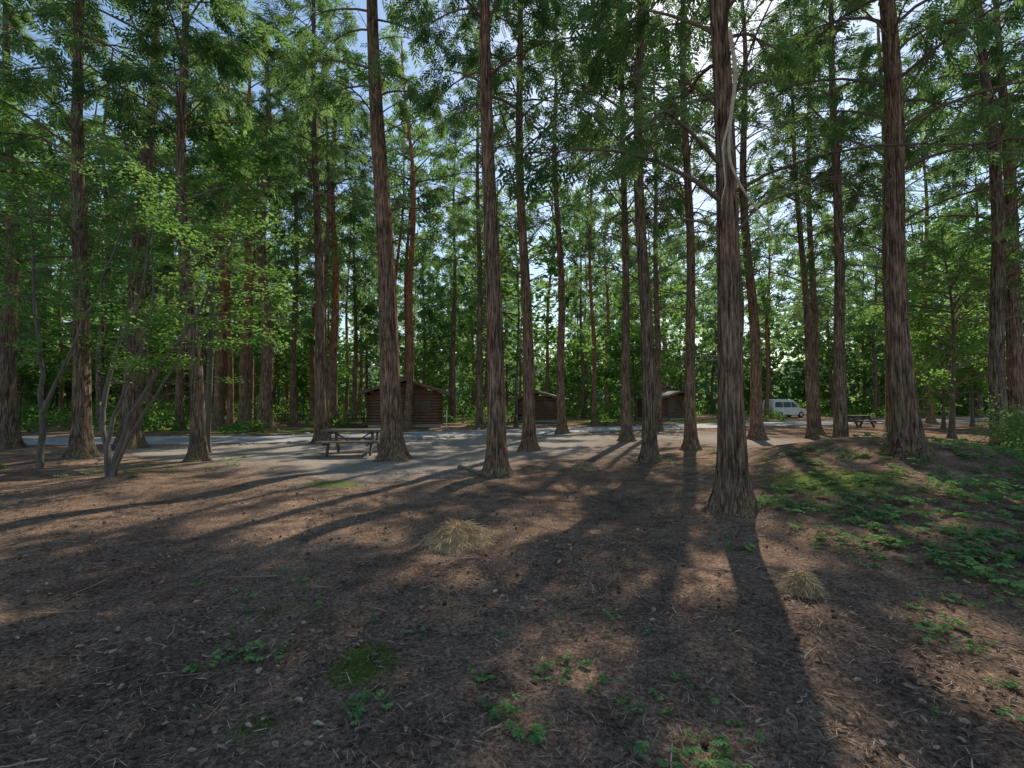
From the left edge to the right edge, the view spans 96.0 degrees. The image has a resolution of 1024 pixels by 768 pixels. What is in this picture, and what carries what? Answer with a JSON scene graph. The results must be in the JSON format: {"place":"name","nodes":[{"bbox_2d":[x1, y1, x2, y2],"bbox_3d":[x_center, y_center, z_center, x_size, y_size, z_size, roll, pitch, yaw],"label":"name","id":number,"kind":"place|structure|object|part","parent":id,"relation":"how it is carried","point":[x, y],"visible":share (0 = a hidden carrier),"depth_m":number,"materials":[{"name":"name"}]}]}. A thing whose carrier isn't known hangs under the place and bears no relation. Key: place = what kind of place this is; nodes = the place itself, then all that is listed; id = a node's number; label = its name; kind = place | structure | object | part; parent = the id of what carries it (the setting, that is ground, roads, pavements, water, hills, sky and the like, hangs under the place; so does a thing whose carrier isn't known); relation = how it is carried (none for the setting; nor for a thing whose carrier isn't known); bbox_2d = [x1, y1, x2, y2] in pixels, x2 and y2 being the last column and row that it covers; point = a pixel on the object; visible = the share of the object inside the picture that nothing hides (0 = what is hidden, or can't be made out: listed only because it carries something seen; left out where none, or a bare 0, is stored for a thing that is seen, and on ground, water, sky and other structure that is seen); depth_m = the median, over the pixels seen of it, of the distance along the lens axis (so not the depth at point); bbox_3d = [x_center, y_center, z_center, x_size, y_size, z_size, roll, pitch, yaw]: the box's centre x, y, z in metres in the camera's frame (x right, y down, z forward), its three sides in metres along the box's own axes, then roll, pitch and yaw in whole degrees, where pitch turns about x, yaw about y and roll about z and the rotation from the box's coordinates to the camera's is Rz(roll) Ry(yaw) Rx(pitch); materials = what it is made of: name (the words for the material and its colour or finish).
{"place":"outdoors","nodes":[
{"label":"outdoors","id":0,"kind":"place"},
{"bbox_2d":[21,349,987,411],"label":"wooded hill","id":1,"kind":"structure","parent":0,"point":[600,395],"depth_m":105.53,"materials":[{"name":"green plant"}]},
{"bbox_2d":[22,418,988,444],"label":"road","id":2,"kind":"structure","parent":0,"point":[172,439],"depth_m":21.67,"materials":[{"name":"grey asphalt"}]},
{"bbox_2d":[0,409,1023,767],"bbox_3d":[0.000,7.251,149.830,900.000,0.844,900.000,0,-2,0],"label":"ground","id":3,"kind":"structure","parent":0,"point":[554,459],"depth_m":3.73,"materials":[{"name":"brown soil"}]},
{"bbox_2d":[0,83,119,350],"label":"broadleaf tree","id":4,"kind":"object","parent":3,"relation":"on","point":[38,177],"visible":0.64,"depth_m":14.05,"materials":[{"name":"green plant"}]},
{"bbox_2d":[0,0,123,449],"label":"cypress tree","id":5,"kind":"object","parent":3,"relation":"on","point":[10,435],"visible":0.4,"depth_m":16.34,"materials":[{"name":"green plant"}]},
{"bbox_2d":[0,139,126,369],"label":"broadleaf tree","id":6,"kind":"object","parent":3,"relation":"on","point":[30,321],"visible":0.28,"depth_m":21.26,"materials":[{"name":"green plant"}]},
{"bbox_2d":[0,0,189,459],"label":"cypress tree","id":7,"kind":"object","parent":3,"relation":"on","point":[81,444],"visible":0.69,"depth_m":12.98,"materials":[{"name":"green plant"}]},
{"bbox_2d":[0,98,234,467],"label":"maple tree","id":8,"kind":"object","parent":3,"relation":"on","point":[42,405],"visible":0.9,"depth_m":11.43,"materials":[{"name":"green plant"}]},
{"bbox_2d":[0,455,246,476],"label":"wild plant","id":9,"kind":"object","parent":3,"relation":"on","point":[96,471],"visible":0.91,"depth_m":10.67,"materials":[{"name":"green plant"}]},
{"bbox_2d":[6,0,268,449],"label":"red pine tree","id":10,"kind":"object","parent":3,"relation":"on","point":[137,438],"visible":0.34,"depth_m":16.28,"materials":[{"name":"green plant"}]},
{"bbox_2d":[28,0,299,461],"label":"cypress tree","id":11,"kind":"object","parent":3,"relation":"on","point":[217,50],"visible":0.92,"depth_m":12.70,"materials":[{"name":"green plant"}]},
{"bbox_2d":[35,132,308,476],"bbox_3d":[-7.844,-1.514,10.904,5.398,7.184,4.560,0,-2,0],"label":"maple tree","id":12,"kind":"object","parent":3,"relation":"on","point":[111,464],"visible":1,"depth_m":10.24,"materials":[{"name":"green plant"}]},
{"bbox_2d":[111,53,243,429],"bbox_3d":[-19.620,-8.585,27.198,6.120,23.400,6.119,0,-2,0],"label":"cypress tree","id":13,"kind":"object","parent":3,"relation":"on","point":[179,397],"visible":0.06,"depth_m":26.88,"materials":[{"name":"green plant"}]},
{"bbox_2d":[101,99,312,452],"bbox_3d":[-9.665,-3.195,14.841,6.343,11.638,5.241,-2,-3,44],"label":"broadleaf tree","id":14,"kind":"object","parent":3,"relation":"on","point":[225,152],"visible":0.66,"depth_m":14.80,"materials":[{"name":"green plant"}]},
{"bbox_2d":[139,28,295,429],"bbox_3d":[-17.405,-9.284,27.536,7.763,24.823,6.803,-1,-2,18],"label":"red pine tree","id":15,"kind":"object","parent":3,"relation":"on","point":[218,420],"visible":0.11,"depth_m":27.45,"materials":[{"name":"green plant"}]},
{"bbox_2d":[182,633,288,673],"bbox_3d":[-1.690,1.707,2.958,0.558,0.078,0.479,0,-2,0],"label":"wild plant","id":16,"kind":"object","parent":3,"relation":"on","point":[252,656],"visible":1,"depth_m":2.90,"materials":[{"name":"green plant"}]},
{"bbox_2d":[186,37,303,428],"bbox_3d":[-16.438,-9.026,28.698,7.099,24.400,7.504,0,-2,0],"label":"red pine tree","id":17,"kind":"object","parent":3,"relation":"on","point":[244,411],"visible":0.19,"depth_m":27.86,"materials":[{"name":"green plant"}]},
{"bbox_2d":[187,5,313,431],"bbox_3d":[-14.312,-9.194,26.044,6.958,24.524,7.416,0,-2,0],"label":"cypress tree","id":18,"kind":"object","parent":3,"relation":"on","point":[265,409],"visible":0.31,"depth_m":25.99,"materials":[{"name":"green plant"}]},
{"bbox_2d":[228,568,322,631],"bbox_3d":[-1.924,1.720,3.799,0.621,0.098,1.030,1,-3,-26],"label":"wild plant","id":19,"kind":"object","parent":3,"relation":"on","point":[304,579],"visible":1,"depth_m":3.81,"materials":[{"name":"green plant"}]},
{"bbox_2d":[278,413,302,423],"bbox_3d":[-17.000,2.646,35.422,1.550,0.790,1.675,1,-2,-17],"label":"picnic table","id":20,"kind":"object","parent":3,"relation":"on","point":[286,417],"visible":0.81,"depth_m":35.23,"materials":[{"name":"brown wood"}]},
{"bbox_2d":[233,0,392,443],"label":"cypress tree","id":21,"kind":"object","parent":3,"relation":"on","point":[320,422],"visible":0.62,"depth_m":18.35,"materials":[{"name":"green plant"}]},
{"bbox_2d":[270,34,377,428],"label":"cypress tree","id":22,"kind":"object","parent":3,"relation":"on","point":[343,217],"visible":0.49,"depth_m":25.77,"materials":[{"name":"green plant"}]},
{"bbox_2d":[227,599,420,736],"bbox_3d":[-1.219,1.700,3.084,1.110,0.075,1.736,1,-3,-29],"label":"moss patch","id":23,"kind":"object","parent":3,"relation":"on","point":[349,667],"visible":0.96,"depth_m":2.74,"materials":[{"name":"green plant"}]},
{"bbox_2d":[270,64,394,426],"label":"red pine tree","id":24,"kind":"object","parent":3,"relation":"on","point":[333,393],"visible":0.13,"depth_m":31.09,"materials":[{"name":"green plant"}]},
{"bbox_2d":[315,428,379,455],"bbox_3d":[-4.950,1.799,14.339,1.750,0.790,1.675,0,-2,-7],"label":"picnic table","id":25,"kind":"object","parent":3,"relation":"on","point":[336,438],"visible":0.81,"depth_m":14.04,"materials":[{"name":"grey wood"}]},
{"bbox_2d":[343,414,365,423],"bbox_3d":[-11.500,2.586,33.924,1.550,0.790,1.675,1,-3,-29],"label":"picnic table","id":26,"kind":"object","parent":3,"relation":"on","point":[363,418],"visible":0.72,"depth_m":33.68,"materials":[{"name":"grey wood"}]},
{"bbox_2d":[260,0,463,461],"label":"cypress tree","id":27,"kind":"object","parent":3,"relation":"on","point":[392,446],"visible":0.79,"depth_m":12.97,"materials":[{"name":"green plant"}]},
{"bbox_2d":[341,689,392,725],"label":"wild plant","id":28,"kind":"object","parent":3,"relation":"on","point":[356,711],"visible":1,"depth_m":2.33,"materials":[{"name":"green plant"}]},
{"bbox_2d":[358,377,449,427],"bbox_3d":[-7.162,1.271,31.263,5.649,3.230,4.970,0,-2,-10],"label":"log cabin","id":29,"kind":"object","parent":3,"relation":"on","point":[427,410],"visible":0.62,"depth_m":29.74,"materials":[{"name":"wood"}]},
{"bbox_2d":[415,402,428,410],"bbox_3d":[-5.796,1.446,29.780,0.900,0.600,0.050,0,-2,-10],"label":"window","id":30,"kind":"structure","parent":29,"relation":"in","point":[418,405],"depth_m":29.75,"materials":[{"name":"grey glass"}]},
{"bbox_2d":[414,401,430,411],"bbox_3d":[-5.792,1.446,29.760,1.040,0.730,0.070,0,-2,-10],"label":"window frame","id":31,"kind":"structure","parent":29,"relation":"in","point":[414,401],"depth_m":29.73,"materials":[{"name":"brown wood"}]},
{"bbox_2d":[352,29,482,427],"bbox_3d":[-5.911,-9.669,29.559,9.117,25.755,7.265,0,-2,0],"label":"red pine tree","id":32,"kind":"object","parent":3,"relation":"on","point":[407,416],"visible":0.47,"depth_m":29.11,"materials":[{"name":"green plant"}]},
{"bbox_2d":[161,423,682,445],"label":"roadside stones","id":33,"kind":"object","parent":3,"relation":"on","point":[308,433],"visible":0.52,"depth_m":22.33,"materials":[{"name":"grey stone"}]},
{"bbox_2d":[417,517,499,555],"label":"dry grass tuft","id":34,"kind":"object","parent":3,"relation":"on","point":[451,538],"visible":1,"depth_m":5.09,"materials":[{"name":"beige plant"}]},
{"bbox_2d":[415,54,519,429],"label":"cypress tree","id":35,"kind":"object","parent":3,"relation":"on","point":[479,422],"visible":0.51,"depth_m":27.62,"materials":[{"name":"green plant"}]},
{"bbox_2d":[457,465,492,476],"bbox_3d":[-0.875,2.030,10.676,0.104,0.142,1.557,2,-3,-33],"label":"timber edging","id":36,"kind":"object","parent":3,"relation":"on","point":[470,469],"visible":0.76,"depth_m":10.75,"materials":[{"name":"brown wood"}]},
{"bbox_2d":[391,0,615,477],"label":"cypress tree","id":37,"kind":"object","parent":3,"relation":"on","point":[496,462],"visible":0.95,"depth_m":10.69,"materials":[{"name":"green plant"}]},
{"bbox_2d":[18,393,988,433],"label":"undergrowth","id":38,"kind":"object","parent":3,"relation":"on","point":[29,419],"visible":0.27,"depth_m":32.72,"materials":[{"name":"green plant"}]},
{"bbox_2d":[0,29,1023,428],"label":"distant trees","id":39,"kind":"object","parent":3,"relation":"on","point":[294,361],"visible":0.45,"depth_m":39.30,"materials":[{"name":"green plant"}]},
{"bbox_2d":[0,447,1023,767],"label":"fallen twigs","id":40,"kind":"object","parent":3,"relation":"on","point":[380,765],"visible":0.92,"depth_m":3.13,"materials":[{"name":"brown wood"}]},
{"bbox_2d":[11,476,1023,767],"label":"pine cones","id":41,"kind":"object","parent":3,"relation":"on","point":[561,742],"visible":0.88,"depth_m":2.87,"materials":[{"name":"brown plant"}]},
{"bbox_2d":[16,209,1023,414],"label":"distant woodland","id":42,"kind":"object","parent":3,"relation":"on","point":[854,400],"visible":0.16,"depth_m":74.16,"materials":[{"name":"green plant"}]},
{"bbox_2d":[416,0,624,451],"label":"cypress tree","id":43,"kind":"object","parent":3,"relation":"on","point":[529,442],"visible":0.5,"depth_m":15.42,"materials":[{"name":"green plant"}]},
{"bbox_2d":[476,653,591,743],"bbox_3d":[0.119,1.659,2.532,0.451,0.075,0.798,-1,-3,27],"label":"wild plant","id":44,"kind":"object","parent":3,"relation":"on","point":[538,734],"visible":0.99,"depth_m":2.32,"materials":[{"name":"green plant"}]},
{"bbox_2d":[509,390,569,422],"bbox_3d":[2.457,1.893,38.745,4.543,2.586,4.770,0,-2,11],"label":"log cabin","id":45,"kind":"object","parent":3,"relation":"on","point":[546,408],"visible":0.43,"depth_m":37.09,"materials":[{"name":"wood"}]},
{"bbox_2d":[544,402,552,408],"bbox_3d":[2.940,1.737,37.024,0.680,0.600,0.050,0,-2,11],"label":"window","id":46,"kind":"structure","parent":45,"relation":"in","point":[545,403],"depth_m":37.00,"materials":[{"name":"grey glass"}]},
{"bbox_2d":[543,401,553,409],"bbox_3d":[2.936,1.736,37.004,0.820,0.730,0.070,0,-2,11],"label":"window frame","id":47,"kind":"structure","parent":45,"relation":"in","point":[543,401],"depth_m":36.97,"materials":[{"name":"brown wood"}]},
{"bbox_2d":[503,1,610,433],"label":"cypress tree","id":48,"kind":"object","parent":3,"relation":"on","point":[562,427],"visible":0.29,"depth_m":24.07,"materials":[{"name":"green plant"}]},
{"bbox_2d":[570,460,600,470],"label":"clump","id":49,"kind":"object","parent":3,"relation":"on","point":[585,466],"visible":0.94,"depth_m":10.60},
{"bbox_2d":[172,575,1023,758],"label":"wild plant","id":50,"kind":"object","parent":3,"relation":"on","point":[1001,712],"visible":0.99,"depth_m":2.67,"materials":[{"name":"green plant"}]},
{"bbox_2d":[543,0,712,441],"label":"cypress tree","id":51,"kind":"object","parent":3,"relation":"on","point":[626,434],"visible":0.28,"depth_m":19.20,"materials":[{"name":"green plant"}]},
{"bbox_2d":[516,0,783,462],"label":"cypress tree","id":52,"kind":"object","parent":3,"relation":"on","point":[649,451],"visible":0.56,"depth_m":12.41,"materials":[{"name":"green plant"}]},
{"bbox_2d":[587,670,719,706],"bbox_3d":[0.759,1.692,2.562,0.693,0.080,0.307,0,-2,-6],"label":"wild plant","id":53,"kind":"object","parent":3,"relation":"on","point":[603,677],"visible":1,"depth_m":2.56,"materials":[{"name":"green plant"}]},
{"bbox_2d":[600,48,714,430],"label":"cypress tree","id":54,"kind":"object","parent":3,"relation":"on","point":[660,426],"visible":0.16,"depth_m":26.51,"materials":[{"name":"green plant"}]},
{"bbox_2d":[632,390,703,419],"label":"log cabin","id":55,"kind":"object","parent":3,"relation":"on","point":[672,404],"visible":0.5,"depth_m":42.12,"materials":[{"name":"wood"}]},
{"bbox_2d":[667,398,674,417],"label":"door","id":56,"kind":"structure","parent":55,"relation":"in","point":[670,401],"depth_m":41.97,"materials":[{"name":"brown wood"}]},
{"bbox_2d":[663,448,716,499],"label":"wild plant","id":57,"kind":"object","parent":3,"relation":"on","point":[677,461],"visible":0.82,"depth_m":11.66,"materials":[{"name":"green plant"}]},
{"bbox_2d":[584,0,801,450],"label":"cypress tree","id":58,"kind":"object","parent":3,"relation":"on","point":[690,442],"visible":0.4,"depth_m":15.04,"materials":[{"name":"green plant"}]},
{"bbox_2d":[622,700,764,767],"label":"wild plant","id":59,"kind":"object","parent":3,"relation":"on","point":[641,745],"visible":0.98,"depth_m":2.11,"materials":[{"name":"green plant"}]},
{"bbox_2d":[650,0,845,439],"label":"cypress tree","id":60,"kind":"object","parent":3,"relation":"on","point":[756,430],"visible":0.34,"depth_m":20.04,"materials":[{"name":"green plant"}]},
{"bbox_2d":[479,0,1023,518],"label":"cypress tree","id":61,"kind":"object","parent":3,"relation":"on","point":[733,494],"visible":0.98,"depth_m":6.54,"materials":[{"name":"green plant"}]},
{"bbox_2d":[720,29,776,240],"bbox_3d":[3.116,-3.426,6.279,0.798,3.060,0.298,0,-2,-6],"label":"hanging vine","id":62,"kind":"object","parent":61,"relation":"hanging from","point":[735,72],"visible":0.99,"depth_m":6.20,"materials":[{"name":"brown plant"}]},
{"bbox_2d":[762,399,806,416],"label":"white van","id":63,"kind":"object","parent":3,"relation":"on","point":[790,407],"visible":0.57,"depth_m":49.12,"materials":[{"name":"paint"}]},
{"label":"side windows","id":64,"kind":"part","parent":63,"relation":"part of","materials":[{"name":"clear glass"}]},
{"bbox_2d":[775,564,831,602],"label":"dry grass tuft","id":65,"kind":"object","parent":3,"relation":"on","point":[800,582],"visible":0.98,"depth_m":3.69,"materials":[{"name":"beige plant"}]},
{"bbox_2d":[738,0,882,438],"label":"cypress tree","id":66,"kind":"object","parent":3,"relation":"on","point":[811,430],"visible":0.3,"depth_m":20.51,"materials":[{"name":"green plant"}]},
{"bbox_2d":[753,0,882,433],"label":"cypress tree","id":67,"kind":"object","parent":3,"relation":"on","point":[814,336],"visible":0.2,"depth_m":24.09,"materials":[{"name":"green plant"}]},
{"bbox_2d":[756,487,910,531],"bbox_3d":[4.158,1.681,6.386,1.507,0.243,1.966,1,-3,-25],"label":"wild plant","id":68,"kind":"object","parent":3,"relation":"on","point":[829,508],"visible":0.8,"depth_m":6.15,"materials":[{"name":"green plant"}]},
{"bbox_2d":[753,0,966,437],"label":"cypress tree","id":69,"kind":"object","parent":3,"relation":"on","point":[840,422],"visible":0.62,"depth_m":16.16,"materials":[{"name":"green plant"}]},
{"bbox_2d":[848,415,879,427],"bbox_3d":[22.500,2.425,29.927,1.550,0.790,1.675,0,-2,-6],"label":"picnic table","id":70,"kind":"object","parent":3,"relation":"on","point":[862,420],"visible":0.79,"depth_m":29.54,"materials":[{"name":"brown wood"}]},
{"bbox_2d":[724,507,1023,601],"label":"wild plant","id":71,"kind":"object","parent":3,"relation":"on","point":[978,569],"visible":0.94,"depth_m":4.68,"materials":[{"name":"green plant"}]},
{"bbox_2d":[735,0,1023,459],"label":"cypress tree","id":72,"kind":"object","parent":3,"relation":"on","point":[906,437],"visible":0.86,"depth_m":9.34,"materials":[{"name":"green plant"}]},
{"bbox_2d":[754,433,1015,475],"bbox_3d":[7.864,1.471,10.039,6.110,0.677,3.103,1,-3,-29],"label":"wild plant","id":73,"kind":"object","parent":3,"relation":"on","point":[838,453],"visible":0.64,"depth_m":9.67,"materials":[{"name":"green plant"}]},
{"bbox_2d":[750,463,1023,554],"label":"wild plant","id":74,"kind":"object","parent":3,"relation":"on","point":[948,493],"visible":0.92,"depth_m":6.49,"materials":[{"name":"green plant"}]},
{"bbox_2d":[815,24,981,431],"bbox_3d":[20.280,-8.665,25.217,6.406,23.400,6.622,0,-2,0],"label":"cypress tree","id":75,"kind":"object","parent":3,"relation":"on","point":[912,209],"visible":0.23,"depth_m":25.18,"materials":[{"name":"green plant"}]},
{"bbox_2d":[852,221,1023,438],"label":"broadleaf tree","id":76,"kind":"object","parent":3,"relation":"on","point":[951,430],"visible":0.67,"depth_m":20.49,"materials":[{"name":"green plant"}]},
{"bbox_2d":[853,452,1023,508],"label":"wild plant","id":77,"kind":"object","parent":3,"relation":"on","point":[972,483],"visible":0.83,"depth_m":6.95,"materials":[{"name":"green plant"}]},
{"bbox_2d":[861,432,1023,493],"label":"wild plant","id":78,"kind":"object","parent":3,"relation":"on","point":[956,443],"visible":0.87,"depth_m":8.82,"materials":[{"name":"green plant"}]},
{"bbox_2d":[865,0,1023,453],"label":"cypress tree","id":79,"kind":"object","parent":3,"relation":"on","point":[997,283],"visible":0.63,"depth_m":14.21,"materials":[{"name":"green plant"}]},
{"bbox_2d":[904,611,989,655],"bbox_3d":[2.989,1.710,3.199,0.385,0.078,0.585,-1,-3,26],"label":"wild plant","id":80,"kind":"object","parent":3,"relation":"on","point":[947,627],"visible":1,"depth_m":3.22,"materials":[{"name":"green plant"}]},
{"bbox_2d":[879,533,1023,632],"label":"wild plant","id":81,"kind":"object","parent":3,"relation":"on","point":[999,581],"visible":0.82,"depth_m":3.88,"materials":[{"name":"green plant"}]},
{"bbox_2d":[916,0,1023,443],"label":"cypress tree","id":82,"kind":"object","parent":3,"relation":"on","point":[1015,371],"visible":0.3,"depth_m":16.97,"materials":[{"name":"green plant"}]},
{"bbox_2d":[957,390,1023,450],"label":"shrub","id":83,"kind":"object","parent":3,"relation":"on","point":[1007,429],"visible":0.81,"depth_m":12.54,"materials":[{"name":"green plant"}]},
{"bbox_2d":[1000,409,1023,450],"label":"shrub","id":84,"kind":"object","parent":3,"relation":"on","point":[1018,442],"visible":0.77,"depth_m":10.70,"materials":[{"name":"green plant"}]},
{"bbox_2d":[0,0,1023,369],"label":"sky","id":85,"kind":"structure","parent":0,"point":[361,35],"materials":[{"name":"blue"}]}
]}

